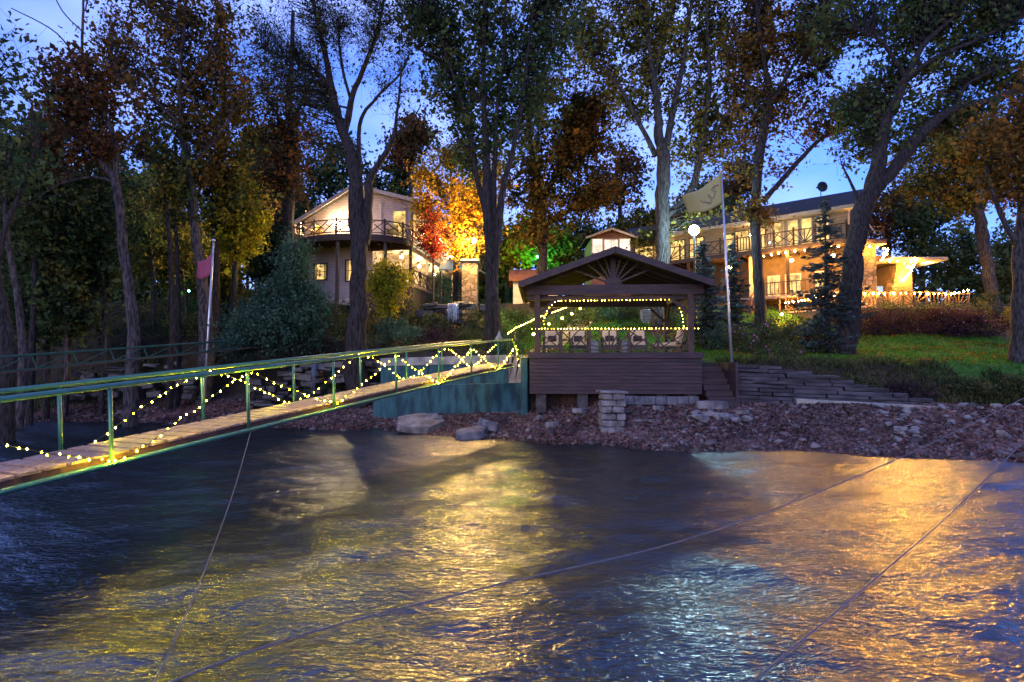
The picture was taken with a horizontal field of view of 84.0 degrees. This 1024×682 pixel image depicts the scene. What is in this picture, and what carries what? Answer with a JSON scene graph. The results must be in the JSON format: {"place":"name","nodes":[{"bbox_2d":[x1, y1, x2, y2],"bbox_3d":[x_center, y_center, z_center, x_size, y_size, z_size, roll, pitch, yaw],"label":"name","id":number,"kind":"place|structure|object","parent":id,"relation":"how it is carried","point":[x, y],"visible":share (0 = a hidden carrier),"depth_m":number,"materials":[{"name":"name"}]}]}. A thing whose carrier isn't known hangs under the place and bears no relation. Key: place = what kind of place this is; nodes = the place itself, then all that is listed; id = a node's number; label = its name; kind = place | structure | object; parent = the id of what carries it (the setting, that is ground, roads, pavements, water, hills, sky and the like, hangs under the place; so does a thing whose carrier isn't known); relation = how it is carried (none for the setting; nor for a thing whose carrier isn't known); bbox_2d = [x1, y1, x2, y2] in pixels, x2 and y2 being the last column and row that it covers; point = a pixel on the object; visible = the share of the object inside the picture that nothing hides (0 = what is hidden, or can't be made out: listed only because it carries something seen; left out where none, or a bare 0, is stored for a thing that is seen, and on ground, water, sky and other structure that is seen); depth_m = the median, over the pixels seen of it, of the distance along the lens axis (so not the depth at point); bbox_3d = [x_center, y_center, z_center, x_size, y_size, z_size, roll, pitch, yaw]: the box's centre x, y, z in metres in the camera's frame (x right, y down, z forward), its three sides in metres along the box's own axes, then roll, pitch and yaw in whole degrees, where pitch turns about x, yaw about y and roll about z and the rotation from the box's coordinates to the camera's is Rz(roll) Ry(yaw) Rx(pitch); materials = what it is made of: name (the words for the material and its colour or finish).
{"place":"outdoors","nodes":[
{"label":"outdoors","id":0,"kind":"place"},
{"bbox_2d":[0,421,1023,681],"bbox_3d":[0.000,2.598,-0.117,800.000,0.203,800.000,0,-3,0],"label":"water","id":1,"kind":"structure","parent":0,"point":[100,573],"depth_m":7.51,"materials":[{"name":"blue liquid"}]},
{"bbox_2d":[0,302,1023,461],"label":"ground","id":2,"kind":"structure","parent":0,"point":[237,390],"depth_m":25.38,"materials":[{"name":"soil"}]},
{"bbox_2d":[0,226,60,416],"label":"tree","id":3,"kind":"object","parent":2,"relation":"on","point":[26,264],"visible":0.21,"depth_m":26.86,"materials":[{"name":"green plant"}]},
{"bbox_2d":[0,103,76,428],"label":"tree","id":4,"kind":"object","parent":2,"relation":"on","point":[22,380],"visible":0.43,"depth_m":24.03,"materials":[{"name":"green plant"}]},
{"bbox_2d":[0,11,88,442],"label":"tree","id":5,"kind":"object","parent":2,"relation":"on","point":[8,344],"visible":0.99,"depth_m":20.18,"materials":[{"name":"green plant"}]},
{"bbox_2d":[17,205,108,421],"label":"tree","id":6,"kind":"object","parent":2,"relation":"on","point":[66,277],"visible":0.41,"depth_m":26.95,"materials":[{"name":"green plant"}]},
{"bbox_2d":[0,121,126,424],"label":"understory tree","id":7,"kind":"object","parent":2,"relation":"on","point":[38,220],"visible":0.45,"depth_m":26.00,"materials":[{"name":"green plant"}]},
{"bbox_2d":[1,262,125,419],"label":"understory tree","id":8,"kind":"object","parent":2,"relation":"on","point":[51,329],"visible":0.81,"depth_m":26.97,"materials":[{"name":"green plant"}]},
{"bbox_2d":[0,186,146,416],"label":"understory tree","id":9,"kind":"object","parent":2,"relation":"on","point":[111,265],"visible":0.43,"depth_m":27.63,"materials":[{"name":"green plant"}]},
{"bbox_2d":[2,0,147,426],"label":"tree","id":10,"kind":"object","parent":2,"relation":"on","point":[75,115],"visible":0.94,"depth_m":25.03,"materials":[{"name":"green plant"}]},
{"bbox_2d":[62,138,154,414],"bbox_3d":[-20.312,-3.346,28.166,2.990,14.458,4.417,-2,-3,36],"label":"tree","id":11,"kind":"object","parent":2,"relation":"on","point":[100,200],"visible":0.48,"depth_m":28.03,"materials":[{"name":"green plant"}]},
{"bbox_2d":[55,159,164,334],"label":"understory tree","id":12,"kind":"object","parent":2,"relation":"on","point":[135,219],"visible":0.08,"depth_m":33.56,"materials":[{"name":"green plant"}]},
{"bbox_2d":[83,161,159,300],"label":"understory tree","id":13,"kind":"object","parent":2,"relation":"on","point":[138,273],"visible":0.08,"depth_m":40.09,"materials":[{"name":"green plant"}]},
{"bbox_2d":[0,338,258,373],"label":"truss walkway","id":14,"kind":"structure","parent":2,"relation":"on","point":[96,362],"depth_m":21.47,"materials":[{"name":"green metal"}]},
{"bbox_2d":[70,361,200,400],"bbox_3d":[-19.093,2.036,28.644,7.398,2.060,1.541,0,-3,0],"label":"rock bank","id":15,"kind":"object","parent":2,"relation":"on","point":[191,389],"visible":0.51,"depth_m":28.27,"materials":[{"name":"stone"}]},
{"bbox_2d":[121,162,186,327],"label":"tree","id":16,"kind":"object","parent":2,"relation":"on","point":[148,239],"visible":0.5,"depth_m":34.03,"materials":[{"name":"green plant"}]},
{"bbox_2d":[119,114,205,410],"bbox_3d":[-17.710,-3.507,28.313,4.494,14.498,3.529,0,-3,0],"label":"tree","id":17,"kind":"object","parent":2,"relation":"on","point":[164,176],"visible":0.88,"depth_m":28.10,"materials":[{"name":"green plant"}]},
{"bbox_2d":[124,185,220,313],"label":"understory tree","id":18,"kind":"object","parent":2,"relation":"on","point":[160,263],"visible":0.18,"depth_m":36.69,"materials":[{"name":"green plant"}]},
{"bbox_2d":[140,181,209,331],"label":"tree","id":19,"kind":"object","parent":2,"relation":"on","point":[190,256],"visible":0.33,"depth_m":33.08,"materials":[{"name":"green plant"}]},
{"bbox_2d":[72,0,281,404],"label":"tree","id":20,"kind":"object","parent":2,"relation":"on","point":[182,20],"visible":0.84,"depth_m":29.68,"materials":[{"name":"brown plant"}]},
{"bbox_2d":[141,100,220,406],"bbox_3d":[-17.010,-4.075,28.922,3.262,15.349,3.822,0,-3,0],"label":"tree","id":21,"kind":"object","parent":2,"relation":"on","point":[175,224],"visible":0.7,"depth_m":28.62,"materials":[{"name":"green plant"}]},
{"bbox_2d":[185,240,257,316],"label":"understory tree","id":22,"kind":"object","parent":2,"relation":"on","point":[225,285],"visible":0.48,"depth_m":35.67,"materials":[{"name":"green plant"}]},
{"bbox_2d":[170,53,291,361],"bbox_3d":[-15.659,-6.972,31.300,7.340,16.600,4.624,0,-3,0],"label":"tree","id":23,"kind":"object","parent":2,"relation":"on","point":[240,193],"visible":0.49,"depth_m":31.15,"materials":[{"name":"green plant"}]},
{"bbox_2d":[181,154,280,328],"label":"understory tree","id":24,"kind":"object","parent":2,"relation":"on","point":[244,240],"visible":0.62,"depth_m":32.18,"materials":[{"name":"green plant"}]},
{"bbox_2d":[196,293,299,409],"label":"tree","id":25,"kind":"object","parent":2,"relation":"on","point":[240,330],"visible":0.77,"depth_m":27.14,"materials":[{"name":"green plant"}]},
{"bbox_2d":[0,143,513,303],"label":"woods","id":26,"kind":"object","parent":2,"relation":"on","point":[161,295],"visible":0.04,"depth_m":53.47,"materials":[{"name":"green plant"}]},
{"bbox_2d":[0,339,518,495],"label":"gangway","id":27,"kind":"object","parent":2,"relation":"on","point":[27,472],"visible":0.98,"depth_m":9.58,"materials":[{"name":"green paint"}]},
{"bbox_2d":[36,297,500,384],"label":"undergrowth","id":28,"kind":"object","parent":2,"relation":"on","point":[370,334],"visible":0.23,"depth_m":32.65,"materials":[{"name":"green plant"}]},
{"bbox_2d":[243,190,306,293],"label":"understory tree","id":29,"kind":"object","parent":2,"relation":"on","point":[266,271],"visible":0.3,"depth_m":42.72,"materials":[{"name":"green plant"}]},
{"bbox_2d":[210,223,345,401],"bbox_3d":[-11.341,-1.279,28.204,5.291,9.265,5.914,-2,-4,44],"label":"cedar tree","id":30,"kind":"object","parent":2,"relation":"on","point":[305,298],"visible":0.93,"depth_m":28.09,"materials":[{"name":"green plant"}]},
{"bbox_2d":[239,135,316,288],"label":"understory tree","id":31,"kind":"object","parent":2,"relation":"on","point":[303,200],"visible":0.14,"depth_m":50.16,"materials":[{"name":"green plant"}]},
{"bbox_2d":[230,10,337,270],"bbox_3d":[-13.847,-10.318,34.562,7.033,19.927,5.801,0,-3,0],"label":"tree","id":32,"kind":"object","parent":2,"relation":"on","point":[285,178],"visible":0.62,"depth_m":34.20,"materials":[{"name":"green plant"}]},
{"bbox_2d":[245,359,380,407],"bbox_3d":[-9.523,2.158,27.622,6.671,2.552,1.538,0,-3,0],"label":"rock bank","id":33,"kind":"object","parent":2,"relation":"on","point":[303,373],"visible":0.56,"depth_m":27.27,"materials":[{"name":"grey stone"}]},
{"bbox_2d":[214,0,428,408],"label":"bare tree","id":34,"kind":"object","parent":2,"relation":"on","point":[360,216],"visible":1,"depth_m":27.23,"materials":[{"name":"brown plant"}]},
{"bbox_2d":[298,123,374,201],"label":"distant tree","id":35,"kind":"object","parent":2,"relation":"on","point":[334,181],"visible":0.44,"depth_m":57.88,"materials":[{"name":"green plant"}]},
{"bbox_2d":[294,186,485,313],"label":"lake house","id":36,"kind":"structure","parent":2,"relation":"on","point":[334,251],"depth_m":39.01,"materials":[{"name":"beige paint"}]},
{"bbox_2d":[366,249,422,335],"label":"tree","id":37,"kind":"object","parent":2,"relation":"on","point":[387,282],"visible":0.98,"depth_m":30.84,"materials":[{"name":"green plant"}]},
{"bbox_2d":[362,151,428,197],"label":"distant tree","id":38,"kind":"object","parent":2,"relation":"on","point":[387,184],"visible":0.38,"depth_m":59.66,"materials":[{"name":"green plant"}]},
{"bbox_2d":[368,314,426,343],"bbox_3d":[-5.870,-0.599,29.447,3.027,1.649,2.815,0,-3,0],"label":"shrub","id":39,"kind":"object","parent":2,"relation":"on","point":[395,331],"visible":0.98,"depth_m":29.14,"materials":[{"name":"green plant"}]},
{"bbox_2d":[375,107,444,196],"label":"distant tree","id":40,"kind":"object","parent":2,"relation":"on","point":[411,142],"visible":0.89,"depth_m":56.22,"materials":[{"name":"brown plant"}]},
{"bbox_2d":[396,413,444,433],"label":"stone slab","id":41,"kind":"structure","parent":2,"relation":"on","point":[418,423],"depth_m":22.14,"materials":[{"name":"grey stone"}]},
{"bbox_2d":[406,204,456,302],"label":"maple tree","id":42,"kind":"object","parent":2,"relation":"on","point":[434,247],"visible":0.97,"depth_m":35.68,"materials":[{"name":"red plant"}]},
{"bbox_2d":[410,320,461,346],"bbox_3d":[-3.670,-0.349,29.432,3.207,1.432,2.406,1,-3,-11],"label":"shrub","id":43,"kind":"object","parent":2,"relation":"on","point":[430,336],"visible":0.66,"depth_m":29.01,"materials":[{"name":"green plant"}]},
{"bbox_2d":[380,355,508,384],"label":"sea wall","id":44,"kind":"structure","parent":2,"relation":"on","point":[421,363],"depth_m":26.39,"materials":[{"name":"grey concrete"}]},
{"bbox_2d":[373,383,520,418],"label":"sea wall","id":45,"kind":"structure","parent":2,"relation":"on","point":[451,399],"depth_m":23.99,"materials":[{"name":"blue concrete"}]},
{"bbox_2d":[414,301,484,335],"bbox_3d":[-3.529,-1.268,33.372,4.310,2.198,1.370,0,-3,0],"label":"rock bank","id":46,"kind":"object","parent":2,"relation":"on","point":[436,307],"visible":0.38,"depth_m":33.13,"materials":[{"name":"grey stone"}]},
{"bbox_2d":[388,126,517,308],"bbox_3d":[-3.886,-7.762,36.928,8.685,12.832,5.991,0,-3,0],"label":"maple tree","id":47,"kind":"object","parent":2,"relation":"on","point":[455,203],"visible":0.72,"depth_m":36.66,"materials":[{"name":"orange plant"}]},
{"bbox_2d":[460,259,479,319],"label":"stone pillar","id":48,"kind":"structure","parent":2,"relation":"on","point":[469,280],"depth_m":35.80,"materials":[{"name":"stone"}]},
{"bbox_2d":[372,0,620,351],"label":"tree","id":49,"kind":"object","parent":2,"relation":"on","point":[449,67],"visible":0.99,"depth_m":28.72,"materials":[{"name":"green plant"}]},
{"bbox_2d":[471,217,524,302],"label":"distant tree","id":50,"kind":"object","parent":2,"relation":"on","point":[504,269],"visible":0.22,"depth_m":51.95,"materials":[{"name":"green plant"}]},
{"bbox_2d":[501,302,534,340],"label":"shrub","id":51,"kind":"object","parent":2,"relation":"on","point":[519,317],"visible":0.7,"depth_m":31.00,"materials":[{"name":"green plant"}]},
{"bbox_2d":[24,398,1023,462],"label":"rock rubble","id":52,"kind":"object","parent":2,"relation":"on","point":[843,407],"visible":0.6,"depth_m":19.81,"materials":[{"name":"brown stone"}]},
{"bbox_2d":[521,358,530,415],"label":"sea wall","id":53,"kind":"structure","parent":2,"relation":"on","point":[525,389],"depth_m":22.88,"materials":[{"name":"blue concrete"}]},
{"bbox_2d":[499,210,555,269],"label":"distant tree","id":54,"kind":"object","parent":2,"relation":"on","point":[514,251],"visible":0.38,"depth_m":49.80,"materials":[{"name":"green plant"}]},
{"bbox_2d":[509,270,557,303],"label":"cottage","id":55,"kind":"structure","parent":2,"relation":"on","point":[515,276],"depth_m":39.52,"materials":[{"name":"beige"}]},
{"bbox_2d":[527,221,584,295],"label":"distant tree","id":56,"kind":"object","parent":2,"relation":"on","point":[567,247],"visible":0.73,"depth_m":48.59,"materials":[{"name":"green plant"}]},
{"bbox_2d":[497,60,637,273],"bbox_3d":[3.543,-11.424,40.318,10.583,18.773,6.618,0,-3,0],"label":"tree","id":57,"kind":"object","parent":2,"relation":"on","point":[575,144],"visible":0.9,"depth_m":39.92,"materials":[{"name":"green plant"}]},
{"bbox_2d":[534,204,610,295],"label":"distant tree","id":58,"kind":"object","parent":2,"relation":"on","point":[577,231],"visible":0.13,"depth_m":57.76,"materials":[{"name":"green plant"}]},
{"bbox_2d":[557,295,602,326],"bbox_3d":[4.024,-1.817,34.271,3.052,2.063,2.245,0,-3,0],"label":"shrub","id":59,"kind":"object","parent":2,"relation":"on","point":[594,317],"visible":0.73,"depth_m":33.91,"materials":[{"name":"green plant"}]},
{"bbox_2d":[579,227,637,295],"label":"house","id":60,"kind":"structure","parent":2,"relation":"on","point":[602,240],"depth_m":43.35,"materials":[{"name":"beige paint"}]},
{"bbox_2d":[596,390,627,432],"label":"stone pillar","id":61,"kind":"structure","parent":2,"relation":"on","point":[612,404],"depth_m":19.92,"materials":[{"name":"grey stone"}]},
{"bbox_2d":[518,246,714,412],"bbox_3d":[4.189,-0.302,24.979,7.590,6.550,5.980,0,-3,3],"label":"gazebo","id":62,"kind":"object","parent":2,"relation":"on","point":[632,279],"visible":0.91,"depth_m":22.72,"materials":[{"name":"brown wood"}]},
{"bbox_2d":[581,133,655,218],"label":"distant tree","id":63,"kind":"object","parent":2,"relation":"on","point":[626,167],"visible":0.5,"depth_m":62.18,"materials":[{"name":"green plant"}]},
{"bbox_2d":[602,193,655,230],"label":"distant tree","id":64,"kind":"object","parent":2,"relation":"on","point":[623,223],"visible":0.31,"depth_m":59.80,"materials":[{"name":"green plant"}]},
{"bbox_2d":[532,0,784,332],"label":"tree","id":65,"kind":"object","parent":2,"relation":"on","point":[640,15],"visible":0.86,"depth_m":33.98,"materials":[{"name":"green plant"}]},
{"bbox_2d":[625,396,698,404],"bbox_3d":[5.423,2.340,22.412,3.768,0.330,0.328,0,-3,3],"label":"block course","id":66,"kind":"object","parent":2,"relation":"on","point":[651,400],"visible":0.62,"depth_m":22.25,"materials":[{"name":"grey stone"}]},
{"bbox_2d":[678,240,737,346],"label":"spruce tree","id":67,"kind":"object","parent":2,"relation":"on","point":[709,319],"visible":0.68,"depth_m":28.94,"materials":[{"name":"green plant"}]},
{"bbox_2d":[701,362,739,407],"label":"timber steps","id":68,"kind":"structure","parent":2,"relation":"on","point":[722,380],"depth_m":22.48,"materials":[{"name":"wood"}]},
{"bbox_2d":[720,169,732,361],"bbox_3d":[8.720,-2.223,23.023,0.480,9.605,0.133,0,-3,0],"label":"flagpole","id":69,"kind":"object","parent":2,"relation":"on","point":[728,301],"visible":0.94,"depth_m":23.01,"materials":[{"name":"metal"}]},
{"bbox_2d":[682,173,721,212],"bbox_3d":[7.737,-6.022,23.166,1.639,1.632,0.286,0,-3,0],"label":"flag","id":70,"kind":"object","parent":69,"relation":"attached to","point":[707,197],"visible":1,"depth_m":23.14,"materials":[{"name":"yellow fabric"}]},
{"bbox_2d":[694,156,767,210],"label":"distant tree","id":71,"kind":"object","parent":2,"relation":"on","point":[733,189],"visible":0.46,"depth_m":64.17,"materials":[{"name":"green plant"}]},
{"bbox_2d":[714,239,757,340],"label":"spruce tree","id":72,"kind":"object","parent":2,"relation":"on","point":[736,305],"visible":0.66,"depth_m":30.52,"materials":[{"name":"green plant"}]},
{"bbox_2d":[722,323,762,353],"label":"shrub","id":73,"kind":"object","parent":2,"relation":"on","point":[737,337],"visible":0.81,"depth_m":26.92,"materials":[{"name":"green plant"}]},
{"bbox_2d":[481,249,1005,303],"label":"woods","id":74,"kind":"object","parent":2,"relation":"on","point":[935,285],"visible":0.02,"depth_m":58.10,"materials":[{"name":"green plant"}]},
{"bbox_2d":[626,189,875,314],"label":"lodge","id":75,"kind":"structure","parent":2,"relation":"on","point":[781,272],"depth_m":39.98,"materials":[{"name":"beige wood"}]},
{"bbox_2d":[504,316,1008,377],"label":"fallen leaves","id":76,"kind":"object","parent":2,"relation":"on","point":[973,352],"visible":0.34,"depth_m":28.50,"materials":[{"name":"brown plant"}]},
{"bbox_2d":[500,307,1023,386],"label":"grass","id":77,"kind":"structure","parent":2,"relation":"on","point":[897,352],"depth_m":28.85,"materials":[{"name":"green plant"}]},
{"bbox_2d":[745,315,793,349],"bbox_3d":[12.638,-0.419,27.996,2.281,1.898,1.981,-1,-3,21],"label":"shrub","id":78,"kind":"object","parent":2,"relation":"on","point":[765,331],"visible":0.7,"depth_m":27.77,"materials":[{"name":"green plant"}]},
{"bbox_2d":[751,338,806,356],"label":"shrub","id":79,"kind":"object","parent":2,"relation":"on","point":[780,351],"visible":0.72,"depth_m":25.72,"materials":[{"name":"green plant"}]},
{"bbox_2d":[702,0,893,341],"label":"tree","id":80,"kind":"object","parent":2,"relation":"on","point":[769,95],"visible":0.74,"depth_m":31.90,"materials":[{"name":"green plant"}]},
{"bbox_2d":[785,196,874,354],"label":"spruce tree","id":81,"kind":"object","parent":2,"relation":"on","point":[830,309],"visible":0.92,"depth_m":26.45,"materials":[{"name":"green plant"}]},
{"bbox_2d":[738,364,942,404],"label":"slate wall","id":82,"kind":"structure","parent":2,"relation":"on","point":[838,390],"depth_m":22.08,"materials":[{"name":"grey stone"}]},
{"bbox_2d":[714,344,1023,404],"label":"weeds","id":83,"kind":"object","parent":2,"relation":"on","point":[829,361],"visible":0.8,"depth_m":23.06,"materials":[{"name":"green plant"}]},
{"bbox_2d":[778,290,969,329],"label":"terrace","id":84,"kind":"structure","parent":2,"relation":"on","point":[902,296],"depth_m":34.01,"materials":[{"name":"brown wood"}]},
{"bbox_2d":[830,226,947,306],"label":"stone pavilion","id":85,"kind":"structure","parent":84,"relation":"on","point":[887,275],"depth_m":36.73,"materials":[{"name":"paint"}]},
{"bbox_2d":[751,440,1023,681],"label":"mooring rope","id":86,"kind":"object","parent":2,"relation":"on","point":[814,630],"visible":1,"depth_m":5.17,"materials":[{"name":"grey fabric"}]},
{"bbox_2d":[861,177,921,256],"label":"distant tree","id":87,"kind":"object","parent":2,"relation":"on","point":[880,217],"visible":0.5,"depth_m":59.75,"materials":[{"name":"green plant"}]},
{"bbox_2d":[779,0,1023,354],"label":"tree","id":88,"kind":"object","parent":2,"relation":"on","point":[935,22],"visible":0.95,"depth_m":27.94,"materials":[{"name":"green plant"}]},
{"bbox_2d":[879,375,947,398],"bbox_3d":[15.674,1.795,22.482,2.709,0.933,1.955,0,-3,0],"label":"shrub","id":89,"kind":"object","parent":2,"relation":"on","point":[908,390],"visible":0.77,"depth_m":22.15,"materials":[{"name":"green plant"}]},
{"bbox_2d":[831,296,996,334],"bbox_3d":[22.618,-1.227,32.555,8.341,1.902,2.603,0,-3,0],"label":"hedge","id":90,"kind":"object","parent":2,"relation":"on","point":[936,314],"visible":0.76,"depth_m":32.09,"materials":[{"name":"red plant"}]},
{"bbox_2d":[876,187,974,301],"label":"distant tree","id":91,"kind":"object","parent":2,"relation":"on","point":[927,219],"visible":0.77,"depth_m":57.69,"materials":[{"name":"green plant"}]},
{"bbox_2d":[880,102,1011,302],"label":"tree","id":92,"kind":"object","parent":2,"relation":"on","point":[936,184],"visible":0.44,"depth_m":41.13,"materials":[{"name":"orange plant"}]},
{"bbox_2d":[913,216,1006,302],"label":"distant tree","id":93,"kind":"object","parent":2,"relation":"on","point":[952,269],"visible":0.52,"depth_m":59.86,"materials":[{"name":"green plant"}]},
{"bbox_2d":[930,305,1009,336],"bbox_3d":[25.931,-1.062,32.097,3.990,1.820,2.755,0,-3,0],"label":"hedge","id":94,"kind":"object","parent":2,"relation":"on","point":[981,318],"visible":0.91,"depth_m":31.68,"materials":[{"name":"red plant"}]},
{"bbox_2d":[939,372,1003,395],"bbox_3d":[17.944,1.667,22.363,2.154,0.966,1.851,-2,-3,31],"label":"shrub","id":95,"kind":"object","parent":2,"relation":"on","point":[983,388],"visible":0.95,"depth_m":22.02,"materials":[{"name":"green plant"}]},
{"bbox_2d":[942,50,1023,363],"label":"tree","id":96,"kind":"object","parent":2,"relation":"on","point":[1009,147],"visible":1,"depth_m":24.17,"materials":[{"name":"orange plant"}]},
{"bbox_2d":[961,219,1014,303],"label":"distant tree","id":97,"kind":"object","parent":2,"relation":"on","point":[1001,254],"visible":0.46,"depth_m":55.84,"materials":[{"name":"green plant"}]},
{"bbox_2d":[966,285,1010,315],"bbox_3d":[31.059,-2.531,36.624,3.174,2.064,3.168,0,-3,0],"label":"shrub","id":98,"kind":"object","parent":2,"relation":"on","point":[984,300],"visible":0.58,"depth_m":36.56,"materials":[{"name":"green plant"}]},
{"bbox_2d":[996,368,1023,396],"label":"shrub","id":99,"kind":"object","parent":2,"relation":"on","point":[1013,385],"visible":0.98,"depth_m":21.75,"materials":[{"name":"green plant"}]},
{"bbox_2d":[0,0,1023,302],"label":"sky","id":100,"kind":"structure","parent":0,"point":[48,12],"materials":[{"name":"blue"}]},
{"bbox_2d":[491,319,591,412],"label":"path","id":101,"kind":"structure","parent":0,"point":[512,379],"depth_m":24.92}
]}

